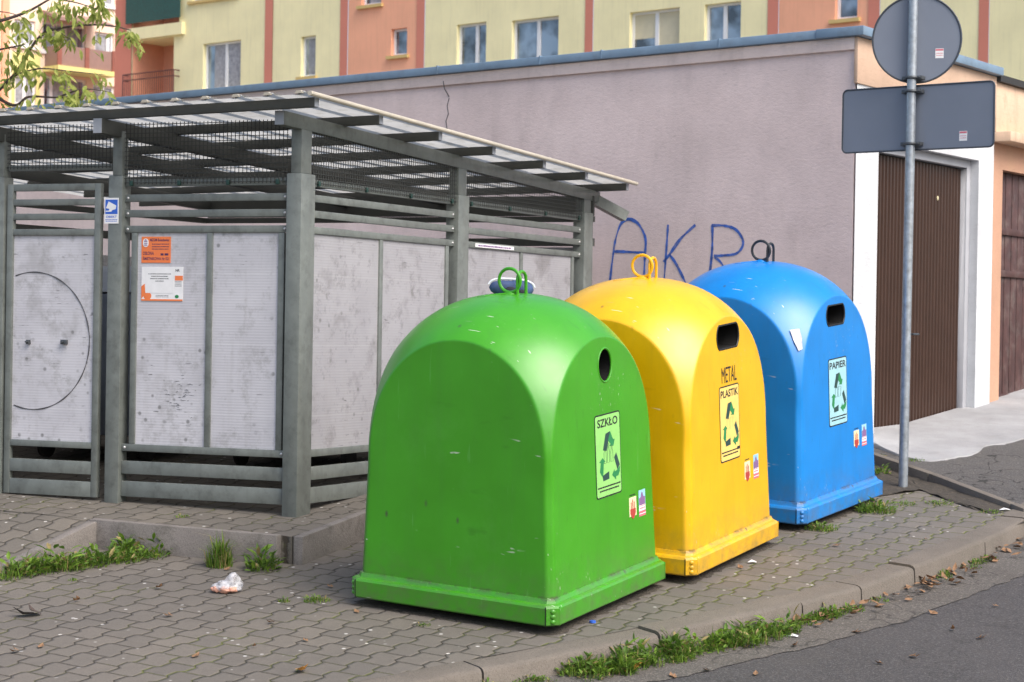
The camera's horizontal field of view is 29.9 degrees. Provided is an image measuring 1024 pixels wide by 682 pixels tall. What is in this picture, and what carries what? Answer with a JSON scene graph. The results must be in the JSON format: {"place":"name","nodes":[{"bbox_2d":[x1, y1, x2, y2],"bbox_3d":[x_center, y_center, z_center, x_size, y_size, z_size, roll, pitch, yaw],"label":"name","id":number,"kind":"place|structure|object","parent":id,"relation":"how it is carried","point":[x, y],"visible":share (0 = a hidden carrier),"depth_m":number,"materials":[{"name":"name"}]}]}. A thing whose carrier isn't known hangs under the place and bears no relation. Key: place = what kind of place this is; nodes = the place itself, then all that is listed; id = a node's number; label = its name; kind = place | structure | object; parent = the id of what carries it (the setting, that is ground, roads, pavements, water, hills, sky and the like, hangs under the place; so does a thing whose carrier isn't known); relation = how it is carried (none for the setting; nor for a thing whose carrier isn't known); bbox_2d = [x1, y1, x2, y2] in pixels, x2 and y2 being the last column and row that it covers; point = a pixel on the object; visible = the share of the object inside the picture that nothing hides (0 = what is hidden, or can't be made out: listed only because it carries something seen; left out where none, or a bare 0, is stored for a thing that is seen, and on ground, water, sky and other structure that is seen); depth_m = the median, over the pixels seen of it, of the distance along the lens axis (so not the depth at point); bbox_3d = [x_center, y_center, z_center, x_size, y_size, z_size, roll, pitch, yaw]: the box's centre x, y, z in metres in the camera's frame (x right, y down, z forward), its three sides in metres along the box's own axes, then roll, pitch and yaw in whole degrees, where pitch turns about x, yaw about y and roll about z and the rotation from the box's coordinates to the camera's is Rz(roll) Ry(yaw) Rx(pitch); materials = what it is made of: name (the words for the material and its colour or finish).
{"place":"outdoors","nodes":[
{"label":"outdoors","id":0,"kind":"place"},
{"bbox_2d":[0,490,1023,681],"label":"pavement","id":1,"kind":"structure","parent":0,"point":[114,623],"depth_m":9.74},
{"bbox_2d":[12,604,40,613],"bbox_3d":[-2.443,1.356,9.694,0.094,0.049,0.128,1,1,37],"label":"fallen leaf","id":2,"kind":"object","parent":1,"relation":"on","point":[31,608],"visible":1,"depth_m":9.69,"materials":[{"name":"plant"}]},
{"bbox_2d":[0,0,144,110],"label":"leafy tree","id":3,"kind":"object","parent":1,"relation":"on","point":[69,99],"visible":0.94,"depth_m":17.97,"materials":[{"name":"green plant"}]},
{"bbox_2d":[0,532,172,581],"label":"weeds by ramp","id":4,"kind":"object","parent":1,"relation":"on","point":[41,565],"visible":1,"depth_m":10.72,"materials":[{"name":"green plant"}]},
{"bbox_2d":[107,532,140,555],"bbox_3d":[-2.229,1.166,11.069,0.209,0.156,0.195,1,0,0],"label":"weed","id":5,"kind":"object","parent":1,"relation":"on","point":[125,541],"visible":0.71,"depth_m":11.07,"materials":[{"name":"green plant"}]},
{"bbox_2d":[0,509,365,573],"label":"platform kerb","id":6,"kind":"structure","parent":1,"relation":"on","point":[309,545],"depth_m":11.06,"materials":[{"name":"concrete"}]},
{"bbox_2d":[0,435,367,563],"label":"platform","id":7,"kind":"structure","parent":1,"relation":"on","point":[28,522],"depth_m":11.66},
{"bbox_2d":[37,266,155,461],"bbox_3d":[-2.761,0.145,13.525,1.280,1.345,0.960,1,0,20],"label":"waste container","id":8,"kind":"object","parent":7,"relation":"on","point":[49,452],"visible":0.15,"depth_m":13.07,"materials":[{"name":"grey"}]},
{"bbox_2d":[174,513,189,517],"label":"weed","id":9,"kind":"object","parent":7,"relation":"on","point":[181,516],"visible":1,"depth_m":11.39,"materials":[{"name":"green plant"}]},
{"bbox_2d":[233,453,356,464],"bbox_3d":[-1.356,0.181,13.212,1.280,1.345,0.960,1,0,20],"label":"waste container","id":10,"kind":"object","parent":7,"relation":"on","point":[344,458],"visible":0.09,"depth_m":12.86,"materials":[{"name":"black"}]},
{"bbox_2d":[0,90,637,517],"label":"waste shelter","id":11,"kind":"object","parent":7,"relation":"on","point":[284,342],"visible":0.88,"depth_m":11.92,"materials":[{"name":"paint"}]},
{"bbox_2d":[104,198,118,223],"bbox_3d":[-2.466,-0.802,11.822,0.101,0.158,0.005,1,0,20],"label":"camera sticker","id":12,"kind":"object","parent":11,"relation":"attached to","point":[111,210],"visible":1,"depth_m":11.82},
{"bbox_2d":[141,237,170,262],"bbox_3d":[-2.180,-0.559,11.762,0.205,0.160,0.005,1,0,20],"label":"notice plate","id":13,"kind":"object","parent":11,"relation":"attached to","point":[156,250],"visible":1,"depth_m":11.76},
{"bbox_2d":[141,267,182,300],"bbox_3d":[-2.141,-0.350,11.748,0.290,0.208,0.005,1,0,20],"label":"notice poster","id":14,"kind":"object","parent":11,"relation":"attached to","point":[161,283],"visible":1,"depth_m":11.75,"materials":[{"name":"white paper"}]},
{"bbox_2d":[475,243,513,249],"bbox_3d":[-0.120,-0.664,13.554,0.004,0.026,0.569,1,1,28],"label":"strip sticker","id":15,"kind":"object","parent":11,"relation":"attached to","point":[494,246],"visible":1,"depth_m":13.54,"materials":[{"name":"white paper"}]},
{"bbox_2d":[199,527,248,568],"bbox_3d":[-1.666,1.148,10.793,0.384,0.259,0.432,1,1,-29],"label":"weed","id":16,"kind":"object","parent":1,"relation":"on","point":[221,556],"visible":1,"depth_m":10.77,"materials":[{"name":"green plant"}]},
{"bbox_2d":[210,572,242,593],"bbox_3d":[-1.515,1.284,10.200,0.175,0.114,0.121,1,0,0],"label":"plastic bag","id":17,"kind":"object","parent":1,"relation":"on","point":[225,588],"visible":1,"depth_m":10.16,"materials":[{"name":"white plastic"}]},
{"bbox_2d":[240,543,283,572],"bbox_3d":[-1.393,1.204,10.718,0.273,0.166,0.234,1,0,0],"label":"weed","id":18,"kind":"object","parent":1,"relation":"on","point":[263,562],"visible":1,"depth_m":10.69,"materials":[{"name":"green plant"}]},
{"bbox_2d":[277,596,289,602],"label":"weed","id":19,"kind":"object","parent":1,"relation":"on","point":[284,600],"visible":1,"depth_m":9.99,"materials":[{"name":"green plant"}]},
{"bbox_2d":[303,594,330,603],"bbox_3d":[-1.014,1.341,10.011,0.152,0.048,0.117,1,0,-24],"label":"weed","id":20,"kind":"object","parent":1,"relation":"on","point":[317,598],"visible":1,"depth_m":10.00,"materials":[{"name":"green plant"}]},
{"bbox_2d":[0,25,1003,433],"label":"garage","id":21,"kind":"structure","parent":1,"relation":"on","point":[724,151],"depth_m":15.74,"materials":[{"name":"paint"}]},
{"bbox_2d":[874,154,960,426],"bbox_3d":[3.309,-0.383,15.756,0.114,2.381,1.944,1,1,36],"label":"door","id":22,"kind":"structure","parent":21,"relation":"in","point":[936,219],"depth_m":15.87,"materials":[{"name":"brown metal"}]},
{"bbox_2d":[352,267,664,626],"bbox_3d":[-0.002,0.455,10.034,1.239,1.692,1.239,4,7,31],"label":"bell container","id":23,"kind":"object","parent":1,"relation":"on","point":[509,477],"visible":1,"depth_m":9.61,"materials":[{"name":"green paint"}]},
{"bbox_2d":[488,277,534,293],"bbox_3d":[-0.002,-0.279,10.060,0.252,0.106,0.090,1,0,0],"label":"canvas shoe","id":24,"kind":"object","parent":23,"relation":"on","point":[494,287],"visible":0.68,"depth_m":10.03,"materials":[{"name":"blue fabric"}]},
{"bbox_2d":[352,499,876,635],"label":"soil under containers","id":25,"kind":"structure","parent":1,"relation":"on","point":[511,625],"depth_m":9.89,"materials":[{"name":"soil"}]},
{"bbox_2d":[564,254,778,575],"bbox_3d":[0.754,0.339,11.079,1.239,1.692,1.239,4,7,30],"label":"bell container","id":26,"kind":"object","parent":1,"relation":"on","point":[693,350],"visible":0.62,"depth_m":10.59,"materials":[{"name":"yellow paint"}]},
{"bbox_2d":[688,240,882,524],"bbox_3d":[1.610,0.188,12.434,1.239,1.692,1.239,4,8,34],"label":"bell container","id":27,"kind":"object","parent":1,"relation":"on","point":[806,326],"visible":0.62,"depth_m":11.93,"materials":[{"name":"blue paint"}]},
{"bbox_2d":[803,520,837,531],"bbox_3d":[1.899,1.133,11.792,0.226,0.074,0.189,1,0,0],"label":"weed","id":28,"kind":"object","parent":1,"relation":"on","point":[829,528],"visible":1,"depth_m":11.78,"materials":[{"name":"green plant"}]},
{"bbox_2d":[852,496,897,514],"bbox_3d":[2.331,1.055,12.347,0.279,0.113,0.276,1,1,43],"label":"weed","id":29,"kind":"object","parent":1,"relation":"on","point":[870,507],"visible":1,"depth_m":12.32,"materials":[{"name":"green plant"}]},
{"bbox_2d":[891,499,914,505],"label":"weed","id":30,"kind":"object","parent":1,"relation":"on","point":[895,502],"visible":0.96,"depth_m":12.58,"materials":[{"name":"green plant"}]},
{"bbox_2d":[925,498,953,505],"bbox_3d":[2.806,1.057,12.597,0.205,0.048,0.172,1,0,0],"label":"weed","id":31,"kind":"object","parent":1,"relation":"on","point":[936,502],"visible":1,"depth_m":12.60,"materials":[{"name":"green plant"}]},
{"bbox_2d":[874,464,1007,513],"bbox_3d":[2.608,0.992,13.220,0.807,0.214,2.205,1,0,-19],"label":"soil patch","id":32,"kind":"object","parent":1,"relation":"on","point":[890,484],"visible":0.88,"depth_m":13.01,"materials":[{"name":"soil"}]},
{"bbox_2d":[875,463,891,474],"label":"weed","id":33,"kind":"object","parent":32,"relation":"on","point":[879,470],"visible":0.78,"depth_m":13.64,"materials":[{"name":"green plant"}]},
{"bbox_2d":[841,0,995,486],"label":"road sign","id":34,"kind":"object","parent":32,"relation":"on","point":[914,42],"visible":0.98,"depth_m":13.16,"materials":[{"name":"grey metal"}]},
{"bbox_2d":[874,452,1023,511],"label":"edging kerb","id":35,"kind":"structure","parent":1,"relation":"on","point":[914,471],"depth_m":13.16,"materials":[{"name":"concrete"}]},
{"bbox_2d":[981,509,1001,513],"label":"weed","id":36,"kind":"object","parent":1,"relation":"on","point":[994,512],"visible":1,"depth_m":12.30,"materials":[{"name":"green plant"}]},
{"bbox_2d":[646,574,1023,681],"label":"road","id":37,"kind":"structure","parent":0,"point":[961,652],"depth_m":9.37,"materials":[{"name":"grey asphalt"}]},
{"bbox_2d":[357,502,1023,681],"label":"kerb","id":38,"kind":"structure","parent":37,"relation":"on","point":[895,575],"depth_m":9.80,"materials":[{"name":"concrete"}]},
{"bbox_2d":[522,537,1023,681],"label":"gutter strip","id":39,"kind":"object","parent":37,"relation":"on","point":[1007,566],"visible":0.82,"depth_m":9.98,"materials":[{"name":"concrete"}]},
{"bbox_2d":[481,554,998,681],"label":"gutter weeds","id":40,"kind":"object","parent":39,"relation":"on","point":[678,651],"visible":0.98,"depth_m":9.32,"materials":[{"name":"green plant"}]},
{"bbox_2d":[873,389,1023,461],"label":"apron","id":41,"kind":"object","parent":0,"point":[956,433],"visible":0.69,"depth_m":15.24,"materials":[{"name":"white concrete"}]},
{"bbox_2d":[874,439,1023,503],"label":"driveway","id":42,"kind":"structure","parent":0,"point":[997,470],"depth_m":13.75,"materials":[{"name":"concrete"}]},
{"bbox_3d":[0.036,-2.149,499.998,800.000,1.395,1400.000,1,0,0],"label":"ground","id":43,"kind":"structure","parent":0,"visible":0},
{"bbox_2d":[0,0,114,107],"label":"apartment building","id":44,"kind":"structure","parent":43,"relation":"on","point":[91,62],"depth_m":74.38,"materials":[{"name":"beige paint"}]},
{"bbox_2d":[15,76,34,106],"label":"window","id":45,"kind":"structure","parent":44,"relation":"in","point":[20,93],"depth_m":73.75,"materials":[{"name":"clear glass"}]},
{"bbox_2d":[12,19,38,49],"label":"window","id":46,"kind":"structure","parent":44,"relation":"in","point":[30,37],"depth_m":73.81,"materials":[{"name":"clear glass"}]},
{"bbox_2d":[40,21,84,53],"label":"window","id":47,"kind":"structure","parent":44,"relation":"in","point":[80,30],"depth_m":75.21,"materials":[{"name":"clear glass"}]},
{"bbox_2d":[43,76,84,103],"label":"window","id":48,"kind":"structure","parent":44,"relation":"in","point":[49,89],"depth_m":74.82,"materials":[{"name":"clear glass"}]},
{"bbox_2d":[93,84,112,98],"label":"window","id":49,"kind":"structure","parent":44,"relation":"in","point":[108,88],"depth_m":76.37,"materials":[{"name":"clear glass"}]},
{"bbox_2d":[95,32,112,51],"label":"window","id":50,"kind":"structure","parent":44,"relation":"in","point":[106,44],"depth_m":76.39,"materials":[{"name":"clear glass"}]},
{"bbox_2d":[104,0,114,9],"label":"window","id":51,"kind":"structure","parent":44,"relation":"in","point":[109,3],"depth_m":76.47,"materials":[{"name":"white glass"}]},
{"bbox_2d":[114,0,1023,96],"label":"apartment building","id":52,"kind":"structure","parent":43,"relation":"on","point":[186,45],"depth_m":56.99,"materials":[{"name":"yellow paint"}]},
{"bbox_2d":[187,0,220,4],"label":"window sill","id":53,"kind":"structure","parent":52,"relation":"in","point":[196,1],"depth_m":63.29,"materials":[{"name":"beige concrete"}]},
{"bbox_2d":[206,40,240,88],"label":"window","id":54,"kind":"structure","parent":52,"relation":"in","point":[223,60],"depth_m":62.89,"materials":[{"name":"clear glass"}]},
{"bbox_2d":[295,36,316,79],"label":"window","id":55,"kind":"structure","parent":52,"relation":"in","point":[309,42],"depth_m":60.31,"materials":[{"name":"clear glass"}]},
{"bbox_2d":[356,0,383,9],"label":"window","id":56,"kind":"structure","parent":52,"relation":"in","point":[367,3],"depth_m":58.49,"materials":[{"name":"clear glass"}]},
{"bbox_2d":[386,28,408,59],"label":"window","id":57,"kind":"structure","parent":52,"relation":"in","point":[400,35],"depth_m":57.82,"materials":[{"name":"clear glass"}]},
{"bbox_2d":[459,23,485,63],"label":"window","id":58,"kind":"structure","parent":52,"relation":"in","point":[472,49],"depth_m":56.04,"materials":[{"name":"clear glass"}]},
{"bbox_2d":[514,16,558,58],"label":"window","id":59,"kind":"structure","parent":52,"relation":"in","point":[533,37],"depth_m":54.52,"materials":[{"name":"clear glass"}]},
{"bbox_2d":[632,8,679,47],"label":"window","id":60,"kind":"structure","parent":52,"relation":"in","point":[659,27],"depth_m":51.84,"materials":[{"name":"clear glass"}]},
{"bbox_2d":[707,2,740,40],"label":"window","id":61,"kind":"structure","parent":52,"relation":"in","point":[723,20],"depth_m":50.44,"materials":[{"name":"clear glass"}]},
{"bbox_2d":[828,0,860,23],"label":"window","id":62,"kind":"structure","parent":52,"relation":"in","point":[847,9],"depth_m":48.11,"materials":[{"name":"clear glass"}]},
{"bbox_2d":[989,75,1023,401],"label":"garage","id":63,"kind":"structure","parent":43,"relation":"on","point":[1007,339],"depth_m":17.20,"materials":[{"name":"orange paint"}]},
{"bbox_2d":[999,173,1023,396],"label":"door","id":64,"kind":"structure","parent":63,"relation":"in","point":[1011,350],"depth_m":17.37,"materials":[{"name":"brown wood"}]}
]}

